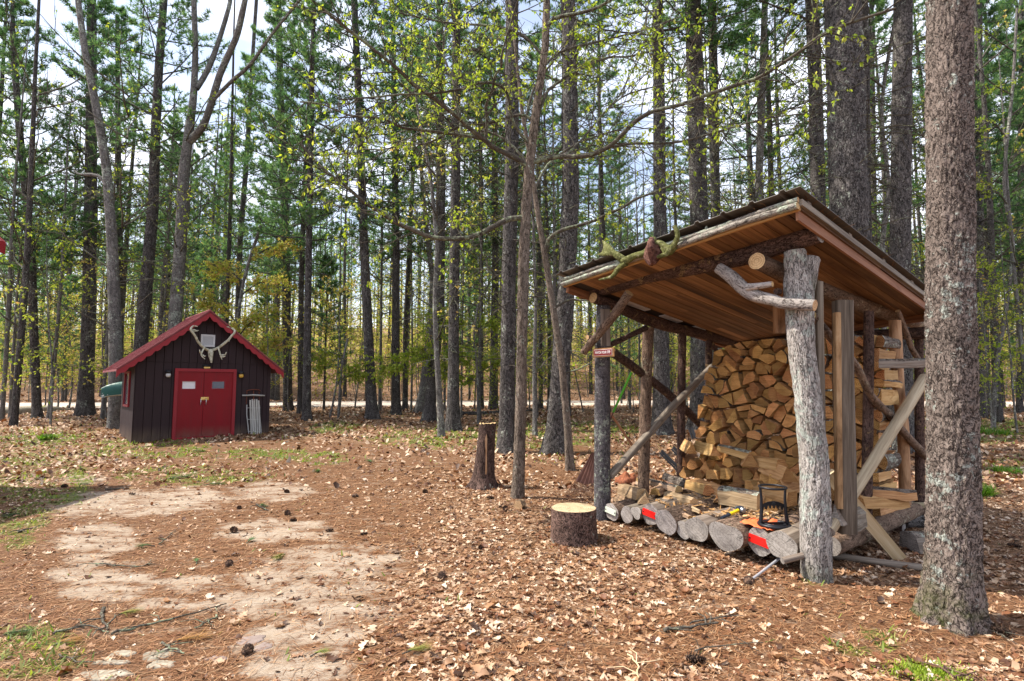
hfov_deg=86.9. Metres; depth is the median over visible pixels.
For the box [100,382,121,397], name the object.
canoe
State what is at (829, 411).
firewood
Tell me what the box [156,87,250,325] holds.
hardwood tree
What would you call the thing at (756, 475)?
firewood
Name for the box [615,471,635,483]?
rotten stump
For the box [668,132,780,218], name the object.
hardwood tree
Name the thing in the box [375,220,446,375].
hardwood tree
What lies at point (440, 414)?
hardwood tree
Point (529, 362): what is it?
sapling
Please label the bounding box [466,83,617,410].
hardwood tree
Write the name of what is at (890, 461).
firewood
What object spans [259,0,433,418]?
pine tree
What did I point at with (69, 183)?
pine tree
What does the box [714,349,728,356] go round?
firewood
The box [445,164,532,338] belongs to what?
hardwood tree
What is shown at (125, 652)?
flat stone
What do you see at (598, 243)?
hardwood tree
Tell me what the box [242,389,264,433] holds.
wooden sled
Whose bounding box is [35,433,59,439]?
grass tuft
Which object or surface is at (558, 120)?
pine tree
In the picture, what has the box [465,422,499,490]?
hollow stump
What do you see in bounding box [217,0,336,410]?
pine tree
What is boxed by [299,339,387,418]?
young tree
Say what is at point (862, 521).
firewood
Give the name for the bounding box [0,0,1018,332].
sky
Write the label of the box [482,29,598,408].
pine tree
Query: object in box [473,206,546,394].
hardwood tree
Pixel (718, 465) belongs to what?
firewood
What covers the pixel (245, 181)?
pine tree
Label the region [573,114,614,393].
pine tree
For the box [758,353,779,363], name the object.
firewood
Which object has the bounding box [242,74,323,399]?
pine tree
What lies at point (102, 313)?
sapling
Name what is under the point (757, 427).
firewood
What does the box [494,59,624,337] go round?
hardwood tree
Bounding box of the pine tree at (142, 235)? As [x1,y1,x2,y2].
[123,156,172,336]
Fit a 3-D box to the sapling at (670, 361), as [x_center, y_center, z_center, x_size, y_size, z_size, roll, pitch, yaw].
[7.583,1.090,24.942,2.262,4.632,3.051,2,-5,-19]
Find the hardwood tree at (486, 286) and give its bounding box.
[459,227,516,329]
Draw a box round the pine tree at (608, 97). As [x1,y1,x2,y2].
[554,0,642,411]
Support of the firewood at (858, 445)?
on the firewood at (858, 454)
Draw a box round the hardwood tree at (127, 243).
[63,0,206,351]
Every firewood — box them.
[613,494,628,501]
[617,484,649,499]
[638,490,649,503]
[649,479,682,492]
[650,485,667,495]
[662,473,685,487]
[663,490,697,503]
[679,439,696,453]
[679,466,699,477]
[682,454,697,465]
[682,513,692,518]
[685,480,713,495]
[686,457,701,469]
[690,478,723,496]
[691,506,701,513]
[693,440,720,455]
[694,469,705,478]
[696,426,711,437]
[696,437,705,442]
[698,404,711,418]
[699,457,707,467]
[700,421,710,426]
[700,460,716,473]
[701,386,715,393]
[703,395,722,408]
[704,373,728,383]
[704,408,726,419]
[705,381,715,392]
[706,429,729,446]
[706,469,719,478]
[707,367,726,378]
[708,395,722,407]
[708,417,733,430]
[709,456,722,459]
[710,410,725,423]
[712,354,723,365]
[712,479,725,484]
[713,461,725,470]
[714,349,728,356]
[715,380,727,394]
[716,358,724,367]
[717,366,742,375]
[717,444,756,458]
[717,485,764,510]
[718,398,742,407]
[719,381,737,394]
[719,430,731,438]
[720,433,735,445]
[720,465,741,479]
[721,393,744,404]
[722,456,740,467]
[723,408,736,419]
[724,345,736,352]
[724,355,742,369]
[725,360,742,371]
[726,409,750,422]
[727,483,744,487]
[728,372,742,387]
[729,347,749,355]
[729,349,750,361]
[729,428,748,439]
[730,437,746,446]
[731,373,748,390]
[731,425,746,436]
[733,389,747,402]
[733,468,745,485]
[734,342,749,349]
[734,393,756,404]
[734,419,750,433]
[736,442,746,449]
[737,404,751,410]
[738,411,748,417]
[739,364,755,370]
[740,452,759,467]
[742,341,757,348]
[742,356,760,364]
[742,371,755,379]
[742,467,757,480]
[743,372,764,384]
[744,418,759,430]
[745,479,758,489]
[746,386,764,399]
[746,429,772,439]
[747,438,771,450]
[748,409,764,418]
[749,343,758,356]
[749,382,767,395]
[750,403,767,413]
[751,415,772,423]
[752,345,764,358]
[753,424,761,429]
[753,456,787,469]
[753,469,760,480]
[753,485,796,506]
[754,397,772,406]
[754,441,770,455]
[755,362,772,374]
[758,341,772,348]
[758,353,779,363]
[758,464,798,482]
[759,376,774,387]
[759,473,768,483]
[760,361,772,373]
[760,420,781,434]
[760,448,777,457]
[761,338,776,346]
[762,388,779,401]
[763,349,776,354]
[764,375,786,385]
[764,497,777,512]
[765,402,785,416]
[765,418,786,432]
[768,387,777,401]
[768,472,796,483]
[769,440,788,450]
[771,435,796,448]
[772,361,787,375]
[773,339,787,351]
[773,405,792,422]
[774,382,793,395]
[774,450,792,459]
[775,350,788,363]
[775,476,799,492]
[776,391,793,402]
[780,427,795,437]
[782,370,791,382]
[782,413,795,427]
[784,437,796,447]
[785,397,793,411]
[785,456,798,468]
[786,446,793,455]
[789,463,799,473]
[792,444,798,457]
[824,338,827,353]
[825,355,831,368]
[825,359,831,372]
[825,373,831,387]
[825,391,832,399]
[825,396,832,404]
[825,405,832,418]
[826,339,831,353]
[826,420,832,431]
[826,432,833,444]
[828,444,833,459]
[830,462,833,469]
[831,488,833,500]
[832,504,847,525]
[854,344,862,356]
[854,353,862,361]
[854,378,882,391]
[855,336,886,349]
[855,387,862,396]
[855,393,862,409]
[855,407,875,422]
[856,424,861,439]
[856,440,861,451]
[856,449,861,464]
[857,506,867,531]
[858,495,909,509]
[860,356,889,371]
[873,428,884,439]
[873,433,890,447]
[873,470,891,481]
[873,478,894,485]
[873,486,917,500]
[873,508,898,516]
[874,348,895,361]
[874,369,897,379]
[874,378,902,387]
[874,388,889,396]
[874,406,891,421]
[874,418,889,429]
[875,336,901,348]
[875,466,890,471]
[878,389,899,404]
[878,453,901,470]
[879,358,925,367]
[879,482,896,487]
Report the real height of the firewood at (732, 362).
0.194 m
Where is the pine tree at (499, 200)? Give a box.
[472,142,530,312]
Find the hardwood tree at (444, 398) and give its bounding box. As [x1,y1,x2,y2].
[405,159,496,410]
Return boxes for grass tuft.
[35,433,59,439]
[980,426,1015,435]
[982,481,1003,496]
[989,464,1022,473]
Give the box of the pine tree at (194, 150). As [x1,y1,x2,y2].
[172,148,208,311]
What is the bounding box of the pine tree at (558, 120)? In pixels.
[519,0,619,415]
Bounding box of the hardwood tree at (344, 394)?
[313,120,376,396]
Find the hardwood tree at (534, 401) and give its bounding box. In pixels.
[454,100,591,435]
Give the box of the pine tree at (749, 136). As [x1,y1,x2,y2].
[706,6,795,201]
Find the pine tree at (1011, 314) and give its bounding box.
[990,134,1015,392]
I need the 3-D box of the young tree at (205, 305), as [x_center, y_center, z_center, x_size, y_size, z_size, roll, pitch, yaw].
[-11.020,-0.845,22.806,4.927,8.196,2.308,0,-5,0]
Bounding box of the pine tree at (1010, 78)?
[989,0,1023,330]
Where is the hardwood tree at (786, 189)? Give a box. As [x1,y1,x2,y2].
[748,42,891,235]
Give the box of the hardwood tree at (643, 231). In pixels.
[609,148,653,351]
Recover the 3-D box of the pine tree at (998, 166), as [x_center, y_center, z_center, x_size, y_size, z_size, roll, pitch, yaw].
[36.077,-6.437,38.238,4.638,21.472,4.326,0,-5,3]
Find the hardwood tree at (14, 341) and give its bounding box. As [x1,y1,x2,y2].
[0,64,124,416]
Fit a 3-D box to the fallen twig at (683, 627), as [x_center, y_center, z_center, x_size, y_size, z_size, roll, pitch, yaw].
[1.202,1.873,3.574,0.445,0.038,0.172,4,-6,-38]
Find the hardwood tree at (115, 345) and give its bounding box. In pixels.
[0,0,214,428]
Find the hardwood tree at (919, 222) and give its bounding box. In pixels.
[876,93,1007,281]
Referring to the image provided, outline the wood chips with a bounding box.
[648,492,798,524]
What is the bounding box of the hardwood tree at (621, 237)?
[583,134,644,331]
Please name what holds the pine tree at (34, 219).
on the ground at (122, 506)
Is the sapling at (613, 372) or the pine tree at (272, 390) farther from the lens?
the pine tree at (272, 390)
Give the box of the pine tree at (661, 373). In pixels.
[556,0,770,434]
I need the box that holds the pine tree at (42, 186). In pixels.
[15,153,57,377]
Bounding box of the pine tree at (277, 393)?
[244,95,315,400]
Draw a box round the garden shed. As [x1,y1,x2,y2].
[103,309,283,443]
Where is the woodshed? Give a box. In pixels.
[556,186,925,583]
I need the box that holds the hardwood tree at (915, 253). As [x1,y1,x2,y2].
[877,190,924,277]
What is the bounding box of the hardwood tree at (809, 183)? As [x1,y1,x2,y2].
[763,75,921,249]
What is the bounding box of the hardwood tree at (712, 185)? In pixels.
[630,2,803,349]
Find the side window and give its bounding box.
[123,371,130,406]
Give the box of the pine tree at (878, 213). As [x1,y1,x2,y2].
[877,161,882,240]
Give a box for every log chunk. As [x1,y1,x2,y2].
[514,499,525,508]
[899,531,924,553]
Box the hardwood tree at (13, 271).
[0,82,97,351]
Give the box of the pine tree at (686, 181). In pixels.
[667,116,727,396]
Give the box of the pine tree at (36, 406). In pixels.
[0,0,101,417]
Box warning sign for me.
[593,347,614,357]
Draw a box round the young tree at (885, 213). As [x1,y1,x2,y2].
[779,0,925,406]
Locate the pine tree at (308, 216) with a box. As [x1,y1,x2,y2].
[237,0,376,420]
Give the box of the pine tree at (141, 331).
[38,0,236,354]
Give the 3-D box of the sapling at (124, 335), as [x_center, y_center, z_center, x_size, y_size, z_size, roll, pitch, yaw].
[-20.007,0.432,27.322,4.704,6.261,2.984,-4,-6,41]
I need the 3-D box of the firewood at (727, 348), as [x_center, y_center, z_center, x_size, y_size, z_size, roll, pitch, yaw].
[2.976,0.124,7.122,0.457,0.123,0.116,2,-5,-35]
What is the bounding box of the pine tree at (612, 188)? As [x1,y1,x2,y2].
[588,103,644,398]
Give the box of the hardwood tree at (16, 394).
[0,0,139,425]
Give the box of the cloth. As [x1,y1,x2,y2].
[741,518,777,530]
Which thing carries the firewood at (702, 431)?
on the firewood
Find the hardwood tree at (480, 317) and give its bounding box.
[409,34,559,419]
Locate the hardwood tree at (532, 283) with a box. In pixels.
[471,145,585,405]
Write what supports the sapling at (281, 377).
on the ground at (122, 506)
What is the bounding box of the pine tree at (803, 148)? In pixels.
[793,109,828,201]
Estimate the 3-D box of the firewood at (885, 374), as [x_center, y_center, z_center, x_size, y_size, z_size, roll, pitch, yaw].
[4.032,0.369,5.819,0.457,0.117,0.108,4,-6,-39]
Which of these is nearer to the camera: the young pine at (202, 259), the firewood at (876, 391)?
the firewood at (876, 391)
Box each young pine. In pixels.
[0,232,55,378]
[40,273,101,400]
[166,237,242,329]
[240,288,295,361]
[293,253,357,410]
[445,256,500,400]
[499,281,545,364]
[610,315,641,403]
[989,225,1015,407]
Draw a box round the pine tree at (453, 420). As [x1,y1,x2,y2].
[376,0,541,431]
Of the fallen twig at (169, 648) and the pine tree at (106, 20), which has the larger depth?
the pine tree at (106, 20)
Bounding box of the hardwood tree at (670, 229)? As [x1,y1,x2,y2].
[641,172,674,378]
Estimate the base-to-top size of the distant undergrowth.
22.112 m
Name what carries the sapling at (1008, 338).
on the ground at (122, 506)
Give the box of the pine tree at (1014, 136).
[995,74,1017,173]
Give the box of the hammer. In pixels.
[720,505,745,518]
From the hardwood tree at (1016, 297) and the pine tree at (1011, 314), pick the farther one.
the pine tree at (1011, 314)
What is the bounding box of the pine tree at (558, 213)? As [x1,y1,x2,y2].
[530,126,559,384]
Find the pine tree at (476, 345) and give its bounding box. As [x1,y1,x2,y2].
[449,152,491,374]
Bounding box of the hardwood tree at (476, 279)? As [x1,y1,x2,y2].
[427,209,501,318]
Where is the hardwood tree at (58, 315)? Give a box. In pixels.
[0,86,122,417]
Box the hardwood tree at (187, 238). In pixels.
[130,144,225,333]
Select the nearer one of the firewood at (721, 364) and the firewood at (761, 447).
the firewood at (761, 447)
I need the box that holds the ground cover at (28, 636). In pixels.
[0,406,1023,680]
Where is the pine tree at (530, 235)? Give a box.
[491,145,552,355]
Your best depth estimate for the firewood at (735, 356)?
6.84 m
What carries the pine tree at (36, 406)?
on the ground at (122, 506)
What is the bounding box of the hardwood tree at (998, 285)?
[922,161,1015,406]
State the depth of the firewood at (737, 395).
6.81 m
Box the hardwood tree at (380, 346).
[329,93,446,410]
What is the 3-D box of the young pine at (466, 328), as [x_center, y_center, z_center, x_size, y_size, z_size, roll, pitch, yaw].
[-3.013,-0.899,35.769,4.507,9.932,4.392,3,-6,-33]
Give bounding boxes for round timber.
[780,552,804,563]
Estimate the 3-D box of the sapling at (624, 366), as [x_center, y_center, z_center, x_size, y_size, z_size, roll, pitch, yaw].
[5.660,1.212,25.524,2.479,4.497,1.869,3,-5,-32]
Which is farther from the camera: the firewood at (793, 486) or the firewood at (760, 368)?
the firewood at (760, 368)
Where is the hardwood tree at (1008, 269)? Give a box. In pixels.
[995,234,1023,324]
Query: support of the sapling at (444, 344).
on the ground at (122, 506)
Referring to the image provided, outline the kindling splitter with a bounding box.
[757,484,791,529]
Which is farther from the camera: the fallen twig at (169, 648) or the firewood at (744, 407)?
the firewood at (744, 407)
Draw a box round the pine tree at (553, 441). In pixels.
[486,0,667,454]
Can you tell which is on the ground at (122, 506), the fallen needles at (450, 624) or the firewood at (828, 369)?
the fallen needles at (450, 624)
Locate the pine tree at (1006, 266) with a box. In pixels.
[992,154,1015,379]
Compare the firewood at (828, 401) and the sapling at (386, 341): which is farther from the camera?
the sapling at (386, 341)
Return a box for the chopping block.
[550,502,597,546]
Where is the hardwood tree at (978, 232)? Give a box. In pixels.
[871,98,1023,342]
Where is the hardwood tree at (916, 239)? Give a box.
[881,160,925,352]
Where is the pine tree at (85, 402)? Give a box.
[0,0,172,415]
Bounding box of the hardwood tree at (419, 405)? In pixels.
[347,61,498,412]
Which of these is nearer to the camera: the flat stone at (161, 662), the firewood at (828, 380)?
the flat stone at (161, 662)
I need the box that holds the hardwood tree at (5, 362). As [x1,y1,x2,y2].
[0,31,101,419]
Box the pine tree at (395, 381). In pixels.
[341,0,449,414]
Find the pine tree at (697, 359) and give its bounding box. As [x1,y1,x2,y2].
[624,0,762,429]
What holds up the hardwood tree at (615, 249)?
on the ground at (122, 506)
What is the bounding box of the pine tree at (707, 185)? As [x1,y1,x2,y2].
[676,124,729,223]
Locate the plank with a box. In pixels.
[830,469,905,559]
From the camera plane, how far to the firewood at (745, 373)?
6.81 m
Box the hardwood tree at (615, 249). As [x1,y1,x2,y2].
[577,218,653,311]
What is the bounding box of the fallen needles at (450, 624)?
[0,463,1023,680]
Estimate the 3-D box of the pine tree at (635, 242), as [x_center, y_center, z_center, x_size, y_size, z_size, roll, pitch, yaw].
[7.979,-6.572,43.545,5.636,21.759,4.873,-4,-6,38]
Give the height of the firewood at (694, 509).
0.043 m
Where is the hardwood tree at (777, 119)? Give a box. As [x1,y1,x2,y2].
[721,7,823,383]
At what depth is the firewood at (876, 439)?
5.55 m
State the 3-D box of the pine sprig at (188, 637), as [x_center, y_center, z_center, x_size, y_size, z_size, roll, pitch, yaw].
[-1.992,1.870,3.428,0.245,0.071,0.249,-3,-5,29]
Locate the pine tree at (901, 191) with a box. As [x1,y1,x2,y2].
[804,0,1020,453]
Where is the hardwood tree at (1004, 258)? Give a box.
[914,163,1023,348]
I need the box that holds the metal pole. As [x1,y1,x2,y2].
[753,557,779,578]
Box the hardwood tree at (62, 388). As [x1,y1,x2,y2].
[3,105,134,401]
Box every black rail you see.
[659,450,676,470]
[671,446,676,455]
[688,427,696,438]
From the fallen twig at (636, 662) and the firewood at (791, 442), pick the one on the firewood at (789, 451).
the firewood at (791, 442)
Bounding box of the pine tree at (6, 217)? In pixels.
[0,143,18,292]
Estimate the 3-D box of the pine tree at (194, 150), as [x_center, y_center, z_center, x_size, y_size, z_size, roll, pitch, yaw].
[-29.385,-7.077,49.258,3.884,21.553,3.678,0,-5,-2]
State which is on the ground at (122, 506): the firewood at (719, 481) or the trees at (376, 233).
the trees at (376, 233)
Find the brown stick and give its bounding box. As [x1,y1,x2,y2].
[610,412,632,445]
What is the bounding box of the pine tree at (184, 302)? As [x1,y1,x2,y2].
[129,134,203,337]
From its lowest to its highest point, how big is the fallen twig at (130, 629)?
0.036 m
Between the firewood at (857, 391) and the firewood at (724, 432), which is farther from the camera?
the firewood at (724, 432)
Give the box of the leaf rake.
[560,372,631,503]
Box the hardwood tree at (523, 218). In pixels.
[199,0,902,498]
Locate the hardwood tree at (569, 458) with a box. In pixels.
[429,0,679,470]
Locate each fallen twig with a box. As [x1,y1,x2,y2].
[9,524,45,532]
[52,617,108,634]
[54,647,105,665]
[73,560,159,570]
[75,606,115,636]
[105,486,128,489]
[111,603,226,634]
[147,530,175,543]
[150,641,193,660]
[180,614,217,627]
[251,503,268,511]
[463,409,539,414]
[608,648,661,677]
[663,612,717,631]
[686,635,762,653]
[689,611,743,625]
[919,661,977,679]
[989,629,1022,644]
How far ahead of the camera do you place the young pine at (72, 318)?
34.15 m
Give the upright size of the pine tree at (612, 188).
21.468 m
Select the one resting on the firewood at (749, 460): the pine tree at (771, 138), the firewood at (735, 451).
the firewood at (735, 451)
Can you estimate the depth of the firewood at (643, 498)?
6.11 m
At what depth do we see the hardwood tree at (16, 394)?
19.67 m
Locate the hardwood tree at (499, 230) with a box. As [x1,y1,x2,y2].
[432,110,580,305]
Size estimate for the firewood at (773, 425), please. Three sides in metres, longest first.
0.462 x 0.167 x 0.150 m
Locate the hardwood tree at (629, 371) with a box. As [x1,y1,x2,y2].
[606,187,679,408]
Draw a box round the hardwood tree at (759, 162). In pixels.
[682,0,825,225]
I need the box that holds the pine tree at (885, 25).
[790,0,925,329]
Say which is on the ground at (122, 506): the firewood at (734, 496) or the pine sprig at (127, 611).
the pine sprig at (127, 611)
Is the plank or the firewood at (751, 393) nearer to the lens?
the plank
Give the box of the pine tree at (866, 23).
[783,0,978,329]
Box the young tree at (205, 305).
[189,225,304,359]
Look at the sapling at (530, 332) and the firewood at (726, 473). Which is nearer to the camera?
the firewood at (726, 473)
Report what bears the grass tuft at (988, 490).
on the ground at (122, 506)
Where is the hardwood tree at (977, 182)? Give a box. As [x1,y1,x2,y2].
[873,49,1016,293]
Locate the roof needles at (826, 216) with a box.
[672,190,922,289]
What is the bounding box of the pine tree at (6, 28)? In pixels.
[0,0,67,370]
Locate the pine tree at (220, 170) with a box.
[186,115,250,323]
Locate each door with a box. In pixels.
[175,371,203,437]
[201,372,232,435]
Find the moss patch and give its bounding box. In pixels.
[859,654,985,680]
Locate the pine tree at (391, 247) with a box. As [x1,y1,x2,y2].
[371,155,415,348]
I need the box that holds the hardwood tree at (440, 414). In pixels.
[334,61,521,436]
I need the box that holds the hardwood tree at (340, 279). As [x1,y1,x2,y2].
[311,187,386,384]
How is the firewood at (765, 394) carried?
on the firewood at (762, 401)
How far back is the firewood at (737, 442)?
6.73 m
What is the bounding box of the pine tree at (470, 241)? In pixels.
[449,147,487,384]
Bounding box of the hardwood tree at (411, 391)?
[379,180,445,410]
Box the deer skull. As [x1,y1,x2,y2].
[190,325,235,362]
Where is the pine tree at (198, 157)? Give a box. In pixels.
[184,133,218,316]
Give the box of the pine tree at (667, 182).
[642,124,689,392]
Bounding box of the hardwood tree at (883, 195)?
[783,32,984,281]
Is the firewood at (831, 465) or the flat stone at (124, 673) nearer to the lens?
the flat stone at (124, 673)
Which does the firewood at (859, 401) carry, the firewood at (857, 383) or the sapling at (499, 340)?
the firewood at (857, 383)
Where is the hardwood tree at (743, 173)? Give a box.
[707,22,826,208]
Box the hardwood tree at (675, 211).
[609,41,752,403]
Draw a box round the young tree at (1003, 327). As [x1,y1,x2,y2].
[974,8,1023,427]
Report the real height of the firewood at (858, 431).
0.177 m
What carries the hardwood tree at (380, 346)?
on the ground at (122, 506)
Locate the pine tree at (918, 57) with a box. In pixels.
[878,0,925,269]
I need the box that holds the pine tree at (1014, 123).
[911,0,1023,414]
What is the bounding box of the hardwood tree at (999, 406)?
[871,0,1023,421]
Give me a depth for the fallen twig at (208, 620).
3.66 m
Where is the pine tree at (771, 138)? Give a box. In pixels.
[678,0,828,203]
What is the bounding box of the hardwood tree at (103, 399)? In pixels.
[35,73,178,418]
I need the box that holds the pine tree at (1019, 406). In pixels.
[989,0,1023,412]
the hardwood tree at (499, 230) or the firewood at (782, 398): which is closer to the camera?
the firewood at (782, 398)
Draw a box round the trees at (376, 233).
[0,142,1016,372]
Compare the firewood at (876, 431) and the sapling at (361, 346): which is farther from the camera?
the sapling at (361, 346)
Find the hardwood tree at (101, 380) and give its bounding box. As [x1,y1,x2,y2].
[58,180,163,396]
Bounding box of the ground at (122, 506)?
[0,328,1023,680]
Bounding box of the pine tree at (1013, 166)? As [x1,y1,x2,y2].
[996,98,1017,213]
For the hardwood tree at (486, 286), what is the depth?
43.52 m
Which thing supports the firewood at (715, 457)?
on the firewood
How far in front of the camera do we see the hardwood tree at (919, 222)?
27.89 m
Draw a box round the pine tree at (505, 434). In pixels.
[439,0,581,453]
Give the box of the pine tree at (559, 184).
[541,149,585,342]
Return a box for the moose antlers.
[596,225,679,279]
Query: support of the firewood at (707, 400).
on the firewood at (708, 415)
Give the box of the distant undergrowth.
[0,232,1015,386]
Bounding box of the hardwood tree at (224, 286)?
[184,85,269,319]
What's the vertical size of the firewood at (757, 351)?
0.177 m
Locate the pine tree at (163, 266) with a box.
[123,83,198,339]
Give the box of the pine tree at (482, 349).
[426,33,521,408]
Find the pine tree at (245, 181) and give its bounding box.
[187,0,296,343]
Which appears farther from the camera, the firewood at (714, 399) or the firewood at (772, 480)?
the firewood at (714, 399)
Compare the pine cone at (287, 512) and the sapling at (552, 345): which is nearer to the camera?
the pine cone at (287, 512)
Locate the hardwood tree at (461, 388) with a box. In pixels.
[388,92,502,417]
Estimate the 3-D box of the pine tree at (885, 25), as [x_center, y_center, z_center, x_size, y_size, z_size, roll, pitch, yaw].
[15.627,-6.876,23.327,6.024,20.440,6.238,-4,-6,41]
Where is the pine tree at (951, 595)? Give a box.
[909,0,995,637]
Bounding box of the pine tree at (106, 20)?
[19,4,196,381]
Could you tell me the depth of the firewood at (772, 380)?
6.52 m
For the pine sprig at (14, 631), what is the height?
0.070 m
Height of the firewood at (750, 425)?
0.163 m
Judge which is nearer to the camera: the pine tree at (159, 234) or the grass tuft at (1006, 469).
the grass tuft at (1006, 469)
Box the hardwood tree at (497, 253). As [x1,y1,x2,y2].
[440,148,579,350]
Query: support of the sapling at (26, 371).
on the ground at (122, 506)
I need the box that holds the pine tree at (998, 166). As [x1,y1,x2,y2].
[990,108,1017,369]
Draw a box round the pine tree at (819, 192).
[729,0,919,420]
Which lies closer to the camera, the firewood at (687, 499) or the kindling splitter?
the kindling splitter
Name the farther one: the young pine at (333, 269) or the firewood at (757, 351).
the young pine at (333, 269)
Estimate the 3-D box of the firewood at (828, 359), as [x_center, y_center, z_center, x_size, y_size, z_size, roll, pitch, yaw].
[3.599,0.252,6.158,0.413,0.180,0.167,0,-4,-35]
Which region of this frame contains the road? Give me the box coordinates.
[5,400,1015,407]
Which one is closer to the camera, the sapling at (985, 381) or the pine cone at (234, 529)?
the pine cone at (234, 529)
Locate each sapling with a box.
[0,283,25,394]
[0,294,79,406]
[0,297,28,384]
[0,320,12,392]
[1,217,107,426]
[8,280,79,404]
[8,337,61,401]
[8,339,44,389]
[10,315,47,383]
[25,292,99,407]
[37,256,134,417]
[43,344,97,393]
[56,344,99,394]
[58,322,98,375]
[58,325,104,394]
[77,291,152,399]
[125,300,156,352]
[128,281,223,336]
[154,262,216,326]
[253,265,315,381]
[256,280,334,411]
[264,341,294,409]
[280,297,297,368]
[281,346,314,386]
[284,276,388,417]
[296,275,383,409]
[311,295,350,384]
[312,318,357,395]
[313,291,400,407]
[334,318,363,391]
[341,337,363,396]
[351,335,401,408]
[355,293,415,385]
[377,318,415,390]
[378,345,390,394]
[388,328,419,393]
[403,309,426,386]
[408,314,425,377]
[409,288,428,372]
[409,295,473,387]
[410,290,427,394]
[420,304,474,402]
[443,253,501,408]
[466,313,527,410]
[475,300,544,398]
[487,307,545,400]
[494,301,546,408]
[500,282,574,417]
[527,293,546,378]
[527,306,545,389]
[527,311,575,385]
[533,299,593,397]
[536,279,584,372]
[539,320,580,392]
[546,298,621,411]
[571,312,594,395]
[571,313,612,373]
[610,315,640,405]
[610,319,634,406]
[610,320,640,411]
[610,326,636,395]
[615,323,640,398]
[617,323,689,392]
[620,337,676,383]
[652,334,689,392]
[669,333,688,401]
[669,334,689,405]
[670,343,689,375]
[880,328,990,412]
[911,255,1013,381]
[913,263,1022,393]
[924,323,1022,408]
[925,260,1019,384]
[976,225,1023,432]
[977,246,1023,429]
[979,301,1022,407]
[989,293,1015,397]
[990,310,1022,384]
[990,318,1015,373]
[1001,356,1023,396]
[1005,384,1023,400]
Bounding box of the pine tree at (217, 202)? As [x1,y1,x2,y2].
[192,100,257,316]
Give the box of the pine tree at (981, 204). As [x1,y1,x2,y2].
[886,0,1023,417]
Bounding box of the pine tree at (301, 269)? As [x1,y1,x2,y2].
[245,0,348,413]
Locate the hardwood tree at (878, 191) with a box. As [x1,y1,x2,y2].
[786,127,924,251]
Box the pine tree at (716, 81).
[637,0,789,394]
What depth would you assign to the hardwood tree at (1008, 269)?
24.66 m
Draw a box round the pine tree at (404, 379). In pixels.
[341,26,465,408]
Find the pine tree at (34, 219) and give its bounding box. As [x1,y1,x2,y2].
[0,161,54,365]
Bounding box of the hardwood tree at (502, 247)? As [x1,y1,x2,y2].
[464,152,561,343]
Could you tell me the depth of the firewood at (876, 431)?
5.62 m
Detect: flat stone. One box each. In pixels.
[5,405,61,413]
[81,669,135,680]
[92,659,131,664]
[109,650,136,656]
[143,648,173,662]
[146,660,175,668]
[204,655,226,660]
[237,635,265,644]
[255,642,273,650]
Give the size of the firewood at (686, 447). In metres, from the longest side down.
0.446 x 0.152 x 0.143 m
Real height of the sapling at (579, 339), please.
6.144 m
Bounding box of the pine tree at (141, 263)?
[126,144,173,341]
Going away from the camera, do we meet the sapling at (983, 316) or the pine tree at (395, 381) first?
the sapling at (983, 316)
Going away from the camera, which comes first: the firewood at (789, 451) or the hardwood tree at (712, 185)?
the firewood at (789, 451)
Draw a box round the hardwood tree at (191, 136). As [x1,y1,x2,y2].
[97,0,300,331]
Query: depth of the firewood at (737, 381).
6.83 m
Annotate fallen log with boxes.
[832,553,921,570]
[906,515,924,527]
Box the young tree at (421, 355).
[363,303,531,423]
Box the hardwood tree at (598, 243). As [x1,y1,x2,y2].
[579,169,616,342]
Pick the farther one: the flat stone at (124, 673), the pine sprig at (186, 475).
the pine sprig at (186, 475)
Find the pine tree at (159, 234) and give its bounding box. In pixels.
[133,108,203,330]
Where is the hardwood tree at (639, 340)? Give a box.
[582,127,686,406]
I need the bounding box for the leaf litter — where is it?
[0,366,1023,680]
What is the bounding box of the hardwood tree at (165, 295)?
[103,131,248,333]
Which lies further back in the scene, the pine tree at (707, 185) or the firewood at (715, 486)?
the pine tree at (707, 185)
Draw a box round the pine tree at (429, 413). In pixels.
[361,0,504,421]
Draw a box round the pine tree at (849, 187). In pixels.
[736,0,925,420]
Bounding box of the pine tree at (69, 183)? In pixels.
[40,135,97,383]
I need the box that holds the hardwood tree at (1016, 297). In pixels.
[975,48,1023,389]
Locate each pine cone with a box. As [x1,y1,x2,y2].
[225,559,233,566]
[230,526,237,532]
[241,643,253,656]
[284,510,290,515]
[437,571,445,579]
[686,649,705,665]
[743,575,754,584]
[990,622,1011,636]
[1007,541,1022,547]
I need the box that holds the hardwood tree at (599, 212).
[536,95,650,358]
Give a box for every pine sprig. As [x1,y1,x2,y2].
[0,512,24,516]
[0,623,41,635]
[53,632,86,645]
[116,606,142,617]
[136,542,154,546]
[167,472,195,478]
[167,626,215,644]
[310,646,328,656]
[402,639,431,654]
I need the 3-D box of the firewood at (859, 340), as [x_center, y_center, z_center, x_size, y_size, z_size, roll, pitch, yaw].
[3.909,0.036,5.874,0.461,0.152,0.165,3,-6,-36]
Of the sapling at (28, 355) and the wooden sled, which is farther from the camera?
the sapling at (28, 355)
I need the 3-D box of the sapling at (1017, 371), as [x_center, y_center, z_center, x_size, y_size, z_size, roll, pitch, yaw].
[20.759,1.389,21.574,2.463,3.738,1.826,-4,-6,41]
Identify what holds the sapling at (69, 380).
on the ground at (122, 506)
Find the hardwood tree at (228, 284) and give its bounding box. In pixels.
[162,0,278,334]
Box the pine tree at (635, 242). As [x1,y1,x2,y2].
[581,134,642,390]
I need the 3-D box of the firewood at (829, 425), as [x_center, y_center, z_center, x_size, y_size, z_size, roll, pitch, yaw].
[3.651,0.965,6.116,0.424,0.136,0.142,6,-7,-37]
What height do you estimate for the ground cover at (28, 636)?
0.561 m
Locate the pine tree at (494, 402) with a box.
[435,9,552,409]

